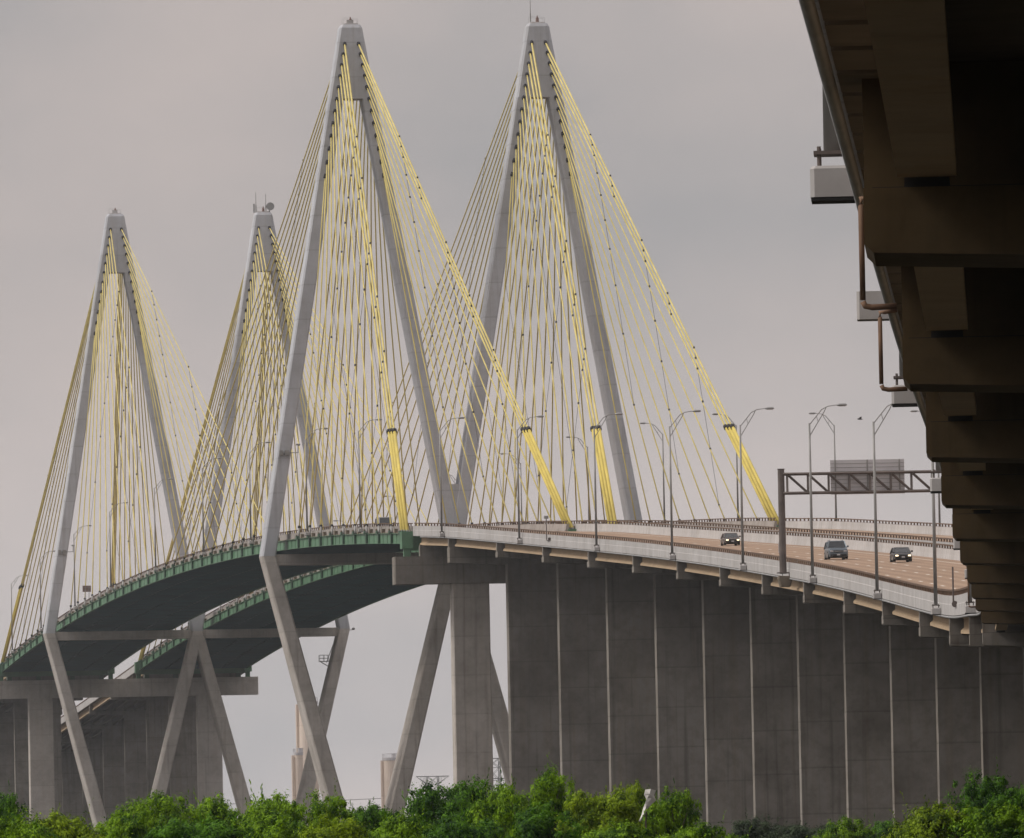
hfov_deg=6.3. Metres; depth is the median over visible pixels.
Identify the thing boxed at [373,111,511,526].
stay cable
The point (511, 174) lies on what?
stay cable
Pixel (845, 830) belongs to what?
leafy tree
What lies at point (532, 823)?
leafy tree
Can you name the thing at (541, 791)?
leafy tree
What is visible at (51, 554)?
stay cable
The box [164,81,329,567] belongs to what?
stay cable
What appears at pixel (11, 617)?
street lamp
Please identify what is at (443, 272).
stay cable
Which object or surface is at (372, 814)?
leafy tree
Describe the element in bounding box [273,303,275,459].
stay cable
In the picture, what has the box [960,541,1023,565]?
viaduct pier
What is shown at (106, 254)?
stay cable
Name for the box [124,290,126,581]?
stay cable
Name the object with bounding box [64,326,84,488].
damper rope
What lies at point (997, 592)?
viaduct pier
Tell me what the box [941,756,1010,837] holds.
leafy tree
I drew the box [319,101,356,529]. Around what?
stay cable
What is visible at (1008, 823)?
leafy tree
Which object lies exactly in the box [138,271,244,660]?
stay cable
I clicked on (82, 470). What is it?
stay cable
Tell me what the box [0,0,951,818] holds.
sky
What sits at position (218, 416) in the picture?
damper rope
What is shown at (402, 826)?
leafy tree
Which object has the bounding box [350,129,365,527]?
stay cable
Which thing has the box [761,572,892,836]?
viaduct pier
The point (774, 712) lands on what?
viaduct pier
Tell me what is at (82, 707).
approach viaduct
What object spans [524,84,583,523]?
stay cable
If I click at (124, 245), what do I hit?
stay cable
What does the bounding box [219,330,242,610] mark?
stay cable
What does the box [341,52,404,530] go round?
stay cable
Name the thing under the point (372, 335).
damper rope
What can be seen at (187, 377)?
stay cable
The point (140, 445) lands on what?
stay cable
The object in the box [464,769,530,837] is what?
leafy tree
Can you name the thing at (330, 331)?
stay cable
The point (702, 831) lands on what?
leafy tree
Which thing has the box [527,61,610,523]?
stay cable
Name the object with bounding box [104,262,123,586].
stay cable
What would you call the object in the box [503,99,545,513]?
stay cable
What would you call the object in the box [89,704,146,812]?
viaduct pier
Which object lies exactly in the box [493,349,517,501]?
damper rope
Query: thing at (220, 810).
leafy tree
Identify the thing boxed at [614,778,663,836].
leafy tree
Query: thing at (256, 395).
damper rope
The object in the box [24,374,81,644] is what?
stay cable
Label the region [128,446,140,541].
damper rope
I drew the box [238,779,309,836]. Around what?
leafy tree
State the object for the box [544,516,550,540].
standpipe
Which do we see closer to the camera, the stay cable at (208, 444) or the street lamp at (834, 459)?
the street lamp at (834, 459)
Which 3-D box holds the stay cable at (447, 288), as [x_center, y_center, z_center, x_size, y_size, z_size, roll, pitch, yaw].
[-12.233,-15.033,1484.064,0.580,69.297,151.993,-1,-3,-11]
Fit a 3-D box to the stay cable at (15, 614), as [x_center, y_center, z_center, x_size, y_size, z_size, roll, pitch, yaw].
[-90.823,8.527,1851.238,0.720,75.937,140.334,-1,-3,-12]
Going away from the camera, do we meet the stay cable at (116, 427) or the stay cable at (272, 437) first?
the stay cable at (272, 437)
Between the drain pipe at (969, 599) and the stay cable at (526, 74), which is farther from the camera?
the stay cable at (526, 74)
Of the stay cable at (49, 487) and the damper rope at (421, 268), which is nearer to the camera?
the damper rope at (421, 268)
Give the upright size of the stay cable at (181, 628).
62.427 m
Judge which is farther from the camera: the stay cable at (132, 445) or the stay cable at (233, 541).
the stay cable at (132, 445)
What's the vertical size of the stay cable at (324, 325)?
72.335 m
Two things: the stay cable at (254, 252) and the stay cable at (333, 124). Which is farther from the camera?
the stay cable at (254, 252)
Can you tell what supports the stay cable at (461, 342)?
attached to the bridge tower at (537, 33)
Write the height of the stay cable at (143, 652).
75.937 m
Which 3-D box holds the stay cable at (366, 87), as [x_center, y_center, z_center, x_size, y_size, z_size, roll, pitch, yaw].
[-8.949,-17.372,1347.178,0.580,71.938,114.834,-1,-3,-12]
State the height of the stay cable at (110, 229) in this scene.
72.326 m
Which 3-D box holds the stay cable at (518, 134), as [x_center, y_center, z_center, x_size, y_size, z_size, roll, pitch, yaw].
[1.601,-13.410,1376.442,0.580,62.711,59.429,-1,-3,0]
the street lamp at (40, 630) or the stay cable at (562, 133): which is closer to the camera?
the stay cable at (562, 133)
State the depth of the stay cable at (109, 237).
1691.06 m
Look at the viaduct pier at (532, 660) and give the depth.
1226.37 m
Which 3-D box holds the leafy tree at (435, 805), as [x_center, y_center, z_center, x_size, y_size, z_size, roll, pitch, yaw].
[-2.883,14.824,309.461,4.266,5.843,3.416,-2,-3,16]
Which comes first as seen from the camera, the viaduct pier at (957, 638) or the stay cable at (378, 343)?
the viaduct pier at (957, 638)
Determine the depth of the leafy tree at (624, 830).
239.54 m
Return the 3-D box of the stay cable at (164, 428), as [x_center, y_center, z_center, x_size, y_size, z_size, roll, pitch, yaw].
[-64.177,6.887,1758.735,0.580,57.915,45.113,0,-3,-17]
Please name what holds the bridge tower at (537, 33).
on the ground
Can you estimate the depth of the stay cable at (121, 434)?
1837.77 m
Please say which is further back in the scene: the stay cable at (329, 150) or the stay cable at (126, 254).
the stay cable at (126, 254)
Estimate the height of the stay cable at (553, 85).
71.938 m
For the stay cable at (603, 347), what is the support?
attached to the bridge tower at (537, 33)
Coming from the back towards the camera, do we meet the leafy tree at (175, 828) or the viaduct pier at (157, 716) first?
the viaduct pier at (157, 716)
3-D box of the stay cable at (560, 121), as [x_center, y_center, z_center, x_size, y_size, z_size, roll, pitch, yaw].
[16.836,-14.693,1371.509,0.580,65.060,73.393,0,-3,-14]
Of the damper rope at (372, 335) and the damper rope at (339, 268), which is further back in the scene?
the damper rope at (372, 335)
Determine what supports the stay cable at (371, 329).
attached to the bridge tower at (350, 33)
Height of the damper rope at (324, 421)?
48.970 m
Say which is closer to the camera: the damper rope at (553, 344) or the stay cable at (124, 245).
the damper rope at (553, 344)
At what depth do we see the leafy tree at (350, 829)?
234.63 m
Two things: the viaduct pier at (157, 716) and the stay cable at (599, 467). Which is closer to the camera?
the stay cable at (599, 467)
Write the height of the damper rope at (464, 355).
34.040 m
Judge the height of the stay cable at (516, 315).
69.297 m
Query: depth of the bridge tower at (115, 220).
1778.38 m
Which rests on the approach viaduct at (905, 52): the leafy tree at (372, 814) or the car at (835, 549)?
the car at (835, 549)
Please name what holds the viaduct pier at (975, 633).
on the ground
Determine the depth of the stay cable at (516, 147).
1386.32 m
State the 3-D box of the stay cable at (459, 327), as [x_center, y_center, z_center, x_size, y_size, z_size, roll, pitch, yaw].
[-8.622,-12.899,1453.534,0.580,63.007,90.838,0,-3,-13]
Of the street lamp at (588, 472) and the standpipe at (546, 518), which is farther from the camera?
the street lamp at (588, 472)
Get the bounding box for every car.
[720,533,740,545]
[824,540,848,559]
[890,547,912,561]
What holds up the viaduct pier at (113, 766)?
on the ground
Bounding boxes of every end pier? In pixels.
[0,673,257,820]
[392,545,505,836]
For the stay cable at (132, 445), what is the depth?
1818.86 m
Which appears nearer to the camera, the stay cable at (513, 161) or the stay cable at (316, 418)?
the stay cable at (513, 161)
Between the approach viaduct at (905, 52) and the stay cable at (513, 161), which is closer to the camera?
the approach viaduct at (905, 52)
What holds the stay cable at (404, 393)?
attached to the bridge tower at (350, 33)
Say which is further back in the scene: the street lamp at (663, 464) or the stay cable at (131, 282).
the stay cable at (131, 282)
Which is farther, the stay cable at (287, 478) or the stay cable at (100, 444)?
the stay cable at (287, 478)
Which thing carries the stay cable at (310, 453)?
attached to the bridge tower at (263, 219)
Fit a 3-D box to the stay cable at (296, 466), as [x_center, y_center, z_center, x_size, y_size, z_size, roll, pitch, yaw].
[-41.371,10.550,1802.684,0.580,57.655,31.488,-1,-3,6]
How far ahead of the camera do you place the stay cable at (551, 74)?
1341.72 m
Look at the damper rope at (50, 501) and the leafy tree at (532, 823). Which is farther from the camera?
the damper rope at (50, 501)
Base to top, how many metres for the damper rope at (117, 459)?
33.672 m
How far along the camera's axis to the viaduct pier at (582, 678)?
1177.82 m
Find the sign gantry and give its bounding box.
[777,459,935,586]
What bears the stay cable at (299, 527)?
attached to the bridge tower at (350, 33)
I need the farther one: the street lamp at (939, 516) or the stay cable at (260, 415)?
the stay cable at (260, 415)
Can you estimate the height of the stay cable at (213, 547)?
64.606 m
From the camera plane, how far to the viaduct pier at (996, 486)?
235.11 m
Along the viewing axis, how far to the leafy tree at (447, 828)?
239.34 m
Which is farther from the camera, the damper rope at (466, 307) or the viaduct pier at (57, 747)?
the viaduct pier at (57, 747)
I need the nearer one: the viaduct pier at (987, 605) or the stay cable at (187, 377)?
the viaduct pier at (987, 605)
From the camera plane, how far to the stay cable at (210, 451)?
1823.46 m
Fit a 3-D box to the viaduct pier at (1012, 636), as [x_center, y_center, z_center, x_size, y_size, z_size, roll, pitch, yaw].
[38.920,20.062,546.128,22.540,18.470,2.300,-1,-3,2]
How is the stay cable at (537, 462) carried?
attached to the bridge tower at (350, 33)
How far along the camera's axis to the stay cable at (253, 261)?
1745.14 m
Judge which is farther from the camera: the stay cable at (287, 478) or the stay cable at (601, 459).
the stay cable at (287, 478)
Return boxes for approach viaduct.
[0,675,107,711]
[61,665,243,750]
[413,0,1023,633]
[622,518,953,548]
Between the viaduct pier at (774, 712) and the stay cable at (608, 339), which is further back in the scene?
the stay cable at (608, 339)
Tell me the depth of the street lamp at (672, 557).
985.50 m
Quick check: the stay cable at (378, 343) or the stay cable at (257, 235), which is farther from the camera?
the stay cable at (257, 235)
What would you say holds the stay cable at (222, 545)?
attached to the bridge tower at (350, 33)
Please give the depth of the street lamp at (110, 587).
1676.05 m
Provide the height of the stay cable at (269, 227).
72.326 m
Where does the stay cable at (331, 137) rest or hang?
attached to the bridge tower at (350, 33)
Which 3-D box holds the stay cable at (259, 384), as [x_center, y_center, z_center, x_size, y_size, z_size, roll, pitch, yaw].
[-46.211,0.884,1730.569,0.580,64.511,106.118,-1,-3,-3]
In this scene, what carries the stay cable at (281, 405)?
attached to the bridge tower at (263, 219)
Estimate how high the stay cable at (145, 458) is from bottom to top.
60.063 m
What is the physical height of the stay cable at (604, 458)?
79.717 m
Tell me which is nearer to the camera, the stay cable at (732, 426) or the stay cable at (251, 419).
the stay cable at (732, 426)
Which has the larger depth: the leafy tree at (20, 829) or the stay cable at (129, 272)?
the stay cable at (129, 272)
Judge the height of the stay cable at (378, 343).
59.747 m
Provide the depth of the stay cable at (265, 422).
1840.27 m
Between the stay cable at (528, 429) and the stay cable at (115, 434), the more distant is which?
the stay cable at (115, 434)
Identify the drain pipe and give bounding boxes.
[858,196,896,309]
[878,309,907,391]
[968,583,975,607]
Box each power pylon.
[413,776,448,798]
[493,758,505,785]
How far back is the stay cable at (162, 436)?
1769.03 m
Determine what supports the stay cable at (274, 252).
attached to the bridge tower at (263, 219)
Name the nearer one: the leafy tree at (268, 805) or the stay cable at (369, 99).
the leafy tree at (268, 805)
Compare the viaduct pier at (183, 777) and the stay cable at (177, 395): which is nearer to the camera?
the stay cable at (177, 395)
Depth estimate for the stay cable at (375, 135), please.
1374.76 m
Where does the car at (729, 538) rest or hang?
on the approach viaduct at (905, 52)
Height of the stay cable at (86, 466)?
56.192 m
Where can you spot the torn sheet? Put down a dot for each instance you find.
(649, 796)
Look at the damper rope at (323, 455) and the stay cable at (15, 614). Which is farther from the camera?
the stay cable at (15, 614)
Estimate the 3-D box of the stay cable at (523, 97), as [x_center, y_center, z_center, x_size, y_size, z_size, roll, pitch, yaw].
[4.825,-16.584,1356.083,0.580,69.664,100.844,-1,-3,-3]
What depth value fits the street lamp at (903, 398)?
221.34 m
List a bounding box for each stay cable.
[1,286,94,661]
[2,293,93,661]
[3,301,92,662]
[7,314,90,657]
[13,333,87,653]
[19,348,85,648]
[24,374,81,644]
[30,407,76,639]
[36,461,68,635]
[69,332,94,612]
[76,321,96,610]
[84,310,98,606]
[91,300,100,601]
[99,290,101,597]
[101,280,108,593]
[103,271,115,589]
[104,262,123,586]
[105,253,132,582]
[107,244,140,578]
[108,236,148,575]
[109,228,157,572]
[111,274,118,579]
[112,274,120,585]
[113,274,122,584]
[118,281,123,582]
[120,227,263,521]
[122,236,260,535]
[123,244,249,535]
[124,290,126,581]
[125,253,241,538]
[127,262,232,539]
[128,271,224,543]
[128,306,129,573]
[130,280,216,545]
[130,317,135,574]
[132,290,208,547]
[132,327,141,571]
[134,300,200,550]
[135,343,146,569]
[136,310,193,552]
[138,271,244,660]
[138,320,185,551]
[138,359,152,567]
[139,282,242,659]
[140,290,241,659]
[140,331,179,559]
[141,375,158,566]
[146,303,239,655]
[146,401,164,562]
[153,316,237,651]
[159,335,234,646]
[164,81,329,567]
[166,355,231,641]
[173,94,327,564]
[175,382,227,629]
[180,427,220,629]
[182,108,325,561]
[192,122,323,558]
[201,136,321,555]
[211,155,318,552]
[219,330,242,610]
[221,176,315,549]
[227,319,244,607]
[231,203,311,547]
[236,308,246,603]
[241,243,305,545]
[245,298,248,599]
[248,288,255,595]
[249,279,264,591]
[251,269,267,499]
[251,272,267,593]
[252,260,271,468]
[252,275,265,536]
[253,251,292,579]
[253,323,293,542]
[255,243,302,576]
[255,272,269,539]
[256,234,312,572]
[257,226,322,569]
[258,280,270,589]
[267,289,272,494]
[268,226,429,525]
[270,234,417,525]
[271,242,396,505]
[273,251,393,521]
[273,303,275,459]
[274,260,380,516]
[276,269,373,524]
[277,313,277,432]
[278,279,363,523]
[279,325,283,531]
[280,288,353,520]
[282,298,346,524]
[282,339,289,530]
[284,309,338,527]
[284,350,295,525]
[286,319,329,523]
[288,331,323,529]
[294,434,302,531]
[296,418,308,529]
[297,173,325,538]
[300,104,348,528]
[308,160,327,536]
[311,101,353,522]
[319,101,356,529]
[319,146,330,535]
[329,102,359,525]
[329,133,332,534]
[331,121,344,533]
[333,109,356,533]
[335,97,367,532]
[337,85,379,532]
[338,74,392,532]
[340,63,402,530]
[340,118,362,527]
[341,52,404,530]
[343,42,408,530]
[346,72,517,527]
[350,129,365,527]
[356,85,515,523]
[357,42,573,528]
[359,52,569,528]
[361,63,564,523]
[361,144,367,523]
[363,74,552,523]
[364,98,513,526]
[365,85,539,523]
[367,97,525,523]
[370,108,511,524]
[370,160,372,522]
[372,121,497,524]
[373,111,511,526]
[373,176,383,516]
[374,133,485,525]
[377,146,473,526]
[377,197,395,522]
[379,159,460,523]
[382,173,447,525]
[382,223,407,518]
[386,129,508,516]
[389,260,419,522]
[394,144,506,525]
[407,164,503,516]
[414,189,499,525]
[426,223,494,525]
[438,283,485,524]
[468,99,533,523]
[479,101,537,523]
[488,172,512,525]
[490,99,542,522]
[500,158,514,524]
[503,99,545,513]
[513,112,548,521]
[513,145,517,524]
[516,132,528,523]
[518,119,542,523]
[520,107,554,523]
[522,95,567,512]
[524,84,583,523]
[525,72,598,523]
[525,126,550,520]
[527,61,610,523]
[528,51,613,523]
[530,40,616,523]
[537,142,553,520]
[544,40,778,524]
[546,51,777,525]
[548,61,772,520]
[550,72,758,520]
[550,158,556,520]
[552,83,740,517]
[554,95,724,520]
[556,107,711,521]
[559,119,695,521]
[559,174,563,503]
[561,131,680,522]
[563,144,665,519]
[563,195,577,522]
[566,158,650,522]
[568,222,590,522]
[569,171,636,521]
[575,259,604,519]
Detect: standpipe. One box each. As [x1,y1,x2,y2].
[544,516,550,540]
[952,567,956,606]
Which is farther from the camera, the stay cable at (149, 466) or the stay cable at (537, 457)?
the stay cable at (149, 466)
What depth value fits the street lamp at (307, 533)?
1368.61 m
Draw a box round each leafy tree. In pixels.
[0,779,28,829]
[0,805,64,837]
[20,799,117,837]
[88,789,207,833]
[99,805,165,837]
[143,810,248,837]
[187,791,254,829]
[218,809,310,837]
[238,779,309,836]
[281,778,370,833]
[297,806,371,837]
[345,797,400,837]
[362,806,436,837]
[400,779,477,829]
[413,803,492,837]
[448,768,494,822]
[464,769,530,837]
[476,794,587,837]
[493,754,580,837]
[554,782,643,837]
[578,809,683,837]
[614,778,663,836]
[640,777,703,837]
[670,811,751,837]
[721,807,810,837]
[773,819,829,837]
[806,814,874,837]
[864,813,903,837]
[881,791,972,837]
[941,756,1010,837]
[943,799,1023,837]
[985,781,1023,836]
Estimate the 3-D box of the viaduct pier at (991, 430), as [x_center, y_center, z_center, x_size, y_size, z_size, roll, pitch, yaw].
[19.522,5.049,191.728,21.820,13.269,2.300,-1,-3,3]
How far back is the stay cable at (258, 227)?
1714.43 m
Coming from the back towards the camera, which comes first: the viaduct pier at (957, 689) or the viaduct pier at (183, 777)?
the viaduct pier at (183, 777)
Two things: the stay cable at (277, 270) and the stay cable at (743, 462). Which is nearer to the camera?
the stay cable at (743, 462)
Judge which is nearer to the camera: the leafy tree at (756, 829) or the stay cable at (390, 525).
the leafy tree at (756, 829)
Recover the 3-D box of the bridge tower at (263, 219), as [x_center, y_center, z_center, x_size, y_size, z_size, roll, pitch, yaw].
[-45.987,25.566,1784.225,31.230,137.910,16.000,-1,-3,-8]
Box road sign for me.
[83,586,90,603]
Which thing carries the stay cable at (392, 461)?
attached to the bridge tower at (350, 33)
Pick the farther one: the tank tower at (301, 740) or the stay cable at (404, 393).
the tank tower at (301, 740)
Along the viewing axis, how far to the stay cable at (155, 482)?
1791.86 m
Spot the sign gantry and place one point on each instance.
(849, 476)
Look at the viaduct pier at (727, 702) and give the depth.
1032.23 m
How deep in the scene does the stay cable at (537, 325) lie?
1461.61 m
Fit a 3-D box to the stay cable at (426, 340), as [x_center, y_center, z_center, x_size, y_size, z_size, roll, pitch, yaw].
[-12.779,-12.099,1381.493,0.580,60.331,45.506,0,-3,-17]
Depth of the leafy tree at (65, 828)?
278.84 m
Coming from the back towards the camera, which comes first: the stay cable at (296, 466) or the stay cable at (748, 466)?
the stay cable at (296, 466)
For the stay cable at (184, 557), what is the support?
attached to the bridge tower at (350, 33)
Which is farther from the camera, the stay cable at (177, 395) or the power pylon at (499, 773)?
the power pylon at (499, 773)
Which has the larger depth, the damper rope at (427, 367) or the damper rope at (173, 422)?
the damper rope at (173, 422)
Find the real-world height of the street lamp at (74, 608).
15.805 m
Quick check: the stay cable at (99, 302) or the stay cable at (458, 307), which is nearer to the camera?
the stay cable at (458, 307)
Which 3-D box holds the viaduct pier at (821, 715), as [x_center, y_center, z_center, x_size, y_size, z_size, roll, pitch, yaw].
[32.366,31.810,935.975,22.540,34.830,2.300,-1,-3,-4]
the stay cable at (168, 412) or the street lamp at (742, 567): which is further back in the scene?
the stay cable at (168, 412)
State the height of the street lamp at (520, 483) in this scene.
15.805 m
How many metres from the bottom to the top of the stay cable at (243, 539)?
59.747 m
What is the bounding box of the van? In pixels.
[375,517,393,525]
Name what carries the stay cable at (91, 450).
attached to the bridge tower at (115, 220)
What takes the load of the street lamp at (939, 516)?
on the approach viaduct at (914, 532)
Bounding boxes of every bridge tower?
[43,208,202,833]
[191,192,354,822]
[259,17,458,819]
[454,5,642,788]
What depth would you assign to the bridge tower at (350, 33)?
1401.37 m
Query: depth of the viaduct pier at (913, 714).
837.67 m
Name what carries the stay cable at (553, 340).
attached to the bridge tower at (537, 33)
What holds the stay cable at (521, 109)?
attached to the bridge tower at (537, 33)
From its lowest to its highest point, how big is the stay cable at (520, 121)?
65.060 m
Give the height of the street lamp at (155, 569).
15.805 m
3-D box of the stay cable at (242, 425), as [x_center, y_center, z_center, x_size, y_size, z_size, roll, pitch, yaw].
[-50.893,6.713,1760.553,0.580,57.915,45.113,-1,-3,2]
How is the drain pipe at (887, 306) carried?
attached to the approach viaduct at (905, 52)
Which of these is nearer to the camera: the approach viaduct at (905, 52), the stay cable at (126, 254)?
the approach viaduct at (905, 52)
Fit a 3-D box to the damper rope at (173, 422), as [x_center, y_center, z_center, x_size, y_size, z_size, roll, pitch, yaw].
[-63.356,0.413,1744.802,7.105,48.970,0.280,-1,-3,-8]
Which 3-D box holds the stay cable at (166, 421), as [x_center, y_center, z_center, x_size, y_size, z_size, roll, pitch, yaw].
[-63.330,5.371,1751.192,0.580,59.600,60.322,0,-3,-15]
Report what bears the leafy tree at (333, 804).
on the ground
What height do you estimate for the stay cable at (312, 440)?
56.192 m
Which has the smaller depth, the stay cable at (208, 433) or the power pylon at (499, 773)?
the stay cable at (208, 433)
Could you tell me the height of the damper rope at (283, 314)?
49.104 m
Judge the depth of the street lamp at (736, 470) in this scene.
1301.22 m
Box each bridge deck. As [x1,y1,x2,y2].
[0,521,576,680]
[134,518,778,678]
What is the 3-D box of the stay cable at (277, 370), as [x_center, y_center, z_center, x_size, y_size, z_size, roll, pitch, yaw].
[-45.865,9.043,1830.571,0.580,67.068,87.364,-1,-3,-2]
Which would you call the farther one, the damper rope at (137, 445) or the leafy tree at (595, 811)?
the damper rope at (137, 445)
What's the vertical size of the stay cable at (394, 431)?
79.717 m
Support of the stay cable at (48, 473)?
attached to the bridge tower at (115, 220)
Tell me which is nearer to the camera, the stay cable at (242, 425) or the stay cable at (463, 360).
the stay cable at (463, 360)
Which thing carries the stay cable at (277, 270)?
attached to the bridge tower at (263, 219)
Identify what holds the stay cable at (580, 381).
attached to the bridge tower at (537, 33)
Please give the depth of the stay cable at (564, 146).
1385.83 m
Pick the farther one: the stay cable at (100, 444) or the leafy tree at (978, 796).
the stay cable at (100, 444)
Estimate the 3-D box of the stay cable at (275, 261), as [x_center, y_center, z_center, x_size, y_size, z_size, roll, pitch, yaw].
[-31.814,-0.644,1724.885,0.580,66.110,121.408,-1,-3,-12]
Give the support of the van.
on the bridge deck at (171, 596)
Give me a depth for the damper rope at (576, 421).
1309.93 m
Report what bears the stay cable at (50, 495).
attached to the bridge tower at (115, 220)
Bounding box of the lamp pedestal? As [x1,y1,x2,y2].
[856,291,888,320]
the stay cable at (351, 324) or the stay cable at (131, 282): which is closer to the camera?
the stay cable at (351, 324)
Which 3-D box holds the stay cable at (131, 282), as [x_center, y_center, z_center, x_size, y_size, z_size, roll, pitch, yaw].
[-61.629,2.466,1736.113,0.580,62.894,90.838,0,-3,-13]
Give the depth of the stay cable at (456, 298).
1455.49 m
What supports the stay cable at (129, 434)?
attached to the bridge tower at (115, 220)
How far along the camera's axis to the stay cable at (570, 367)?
1435.75 m
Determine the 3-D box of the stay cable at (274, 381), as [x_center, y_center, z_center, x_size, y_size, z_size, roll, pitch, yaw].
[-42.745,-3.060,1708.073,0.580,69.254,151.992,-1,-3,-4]
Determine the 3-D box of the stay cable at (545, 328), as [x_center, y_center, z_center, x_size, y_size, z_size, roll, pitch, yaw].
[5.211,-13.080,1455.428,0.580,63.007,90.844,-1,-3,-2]
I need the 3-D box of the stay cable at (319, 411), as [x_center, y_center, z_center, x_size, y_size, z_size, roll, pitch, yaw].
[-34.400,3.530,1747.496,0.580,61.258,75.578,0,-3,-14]
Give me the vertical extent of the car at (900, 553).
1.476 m
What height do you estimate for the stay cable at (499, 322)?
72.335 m
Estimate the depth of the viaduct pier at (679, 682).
1080.85 m
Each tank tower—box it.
[291,748,302,800]
[295,697,318,824]
[380,753,396,808]
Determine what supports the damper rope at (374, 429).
attached to the stay cable at (366, 524)
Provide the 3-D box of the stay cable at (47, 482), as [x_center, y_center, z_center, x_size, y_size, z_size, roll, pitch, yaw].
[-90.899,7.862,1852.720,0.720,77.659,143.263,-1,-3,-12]
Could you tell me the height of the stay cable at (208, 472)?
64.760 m
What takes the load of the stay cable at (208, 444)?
attached to the bridge tower at (263, 219)
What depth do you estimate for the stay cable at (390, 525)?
1332.72 m
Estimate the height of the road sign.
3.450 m
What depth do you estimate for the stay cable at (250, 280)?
1743.57 m
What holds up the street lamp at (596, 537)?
on the approach viaduct at (905, 52)
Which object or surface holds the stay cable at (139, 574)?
attached to the bridge tower at (115, 220)
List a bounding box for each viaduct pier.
[0,698,82,823]
[0,706,62,819]
[5,680,62,815]
[61,733,102,829]
[61,746,82,826]
[80,719,124,823]
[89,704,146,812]
[110,696,169,819]
[132,674,197,823]
[447,538,559,807]
[495,543,609,798]
[542,545,657,798]
[587,551,705,827]
[632,554,753,836]
[676,559,800,834]
[719,568,846,829]
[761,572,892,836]
[803,580,937,827]
[843,591,981,812]
[862,60,1023,267]
[881,601,1023,790]
[901,267,1023,392]
[919,609,1023,688]
[925,392,1023,462]
[941,462,1023,508]
[949,615,969,646]
[952,508,1023,541]
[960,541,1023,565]
[967,565,1023,584]
[969,615,1023,647]
[971,584,1023,599]
[975,599,1023,611]
[981,612,1023,624]
[982,623,1023,646]
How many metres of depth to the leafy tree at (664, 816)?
299.40 m
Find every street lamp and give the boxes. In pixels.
[11,575,27,652]
[39,550,54,631]
[73,525,91,609]
[109,502,127,589]
[154,478,173,570]
[201,457,221,554]
[249,442,270,543]
[305,428,327,535]
[358,419,381,531]
[439,417,464,536]
[500,453,521,520]
[516,415,543,543]
[566,436,589,519]
[593,413,622,550]
[640,422,664,516]
[669,410,700,559]
[712,413,738,520]
[739,407,773,570]
[808,403,846,583]
[809,412,836,520]
[810,86,854,203]
[872,403,891,598]
[891,353,917,406]
[910,410,940,525]
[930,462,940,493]
[931,461,940,614]
[953,539,959,549]
[965,581,975,613]
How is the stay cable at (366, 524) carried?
attached to the bridge tower at (350, 33)
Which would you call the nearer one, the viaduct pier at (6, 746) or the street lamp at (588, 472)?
the street lamp at (588, 472)
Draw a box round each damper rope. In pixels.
[38,427,59,598]
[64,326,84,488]
[86,291,119,553]
[106,367,129,550]
[119,336,148,518]
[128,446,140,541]
[151,291,193,551]
[188,366,216,542]
[206,345,227,519]
[234,285,260,497]
[240,289,270,534]
[264,159,302,477]
[268,365,284,492]
[309,329,339,519]
[314,403,330,500]
[323,136,357,409]
[329,290,360,486]
[341,242,370,478]
[342,364,368,522]
[343,163,392,475]
[364,350,384,510]
[398,135,443,407]
[413,283,437,495]
[445,241,483,477]
[448,164,484,467]
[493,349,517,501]
[506,288,538,493]
[515,134,548,404]
[528,179,573,463]
[538,240,566,475]
[566,348,585,506]
[589,134,634,405]
[641,239,679,474]
[693,346,719,505]
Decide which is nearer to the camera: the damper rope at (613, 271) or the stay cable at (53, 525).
the damper rope at (613, 271)
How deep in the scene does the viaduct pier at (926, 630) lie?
691.73 m
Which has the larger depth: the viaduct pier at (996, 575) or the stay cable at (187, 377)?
the stay cable at (187, 377)
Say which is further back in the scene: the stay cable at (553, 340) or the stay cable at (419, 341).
the stay cable at (553, 340)
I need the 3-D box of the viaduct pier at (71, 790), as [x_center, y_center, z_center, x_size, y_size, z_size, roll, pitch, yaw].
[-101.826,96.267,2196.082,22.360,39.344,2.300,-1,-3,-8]
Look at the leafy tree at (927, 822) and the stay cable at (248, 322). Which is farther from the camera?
the stay cable at (248, 322)
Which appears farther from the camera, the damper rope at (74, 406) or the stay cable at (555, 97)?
the damper rope at (74, 406)
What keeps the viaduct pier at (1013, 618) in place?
on the ground
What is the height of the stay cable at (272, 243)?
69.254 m
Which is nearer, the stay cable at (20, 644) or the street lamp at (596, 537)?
the street lamp at (596, 537)
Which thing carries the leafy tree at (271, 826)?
on the ground
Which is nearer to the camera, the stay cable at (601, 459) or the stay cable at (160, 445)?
the stay cable at (601, 459)
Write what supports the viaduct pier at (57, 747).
on the ground
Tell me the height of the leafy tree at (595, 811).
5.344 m
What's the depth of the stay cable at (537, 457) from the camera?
1321.78 m
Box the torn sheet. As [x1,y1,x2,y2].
[639,789,655,827]
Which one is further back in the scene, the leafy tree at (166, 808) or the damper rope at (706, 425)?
the damper rope at (706, 425)
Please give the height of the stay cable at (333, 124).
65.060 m
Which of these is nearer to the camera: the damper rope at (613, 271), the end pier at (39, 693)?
the damper rope at (613, 271)
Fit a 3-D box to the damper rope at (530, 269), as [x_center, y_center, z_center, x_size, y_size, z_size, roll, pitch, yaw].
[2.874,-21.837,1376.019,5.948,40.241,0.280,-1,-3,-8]
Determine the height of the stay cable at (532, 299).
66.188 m
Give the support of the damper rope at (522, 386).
attached to the stay cable at (545, 328)
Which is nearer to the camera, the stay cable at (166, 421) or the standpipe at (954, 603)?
the standpipe at (954, 603)

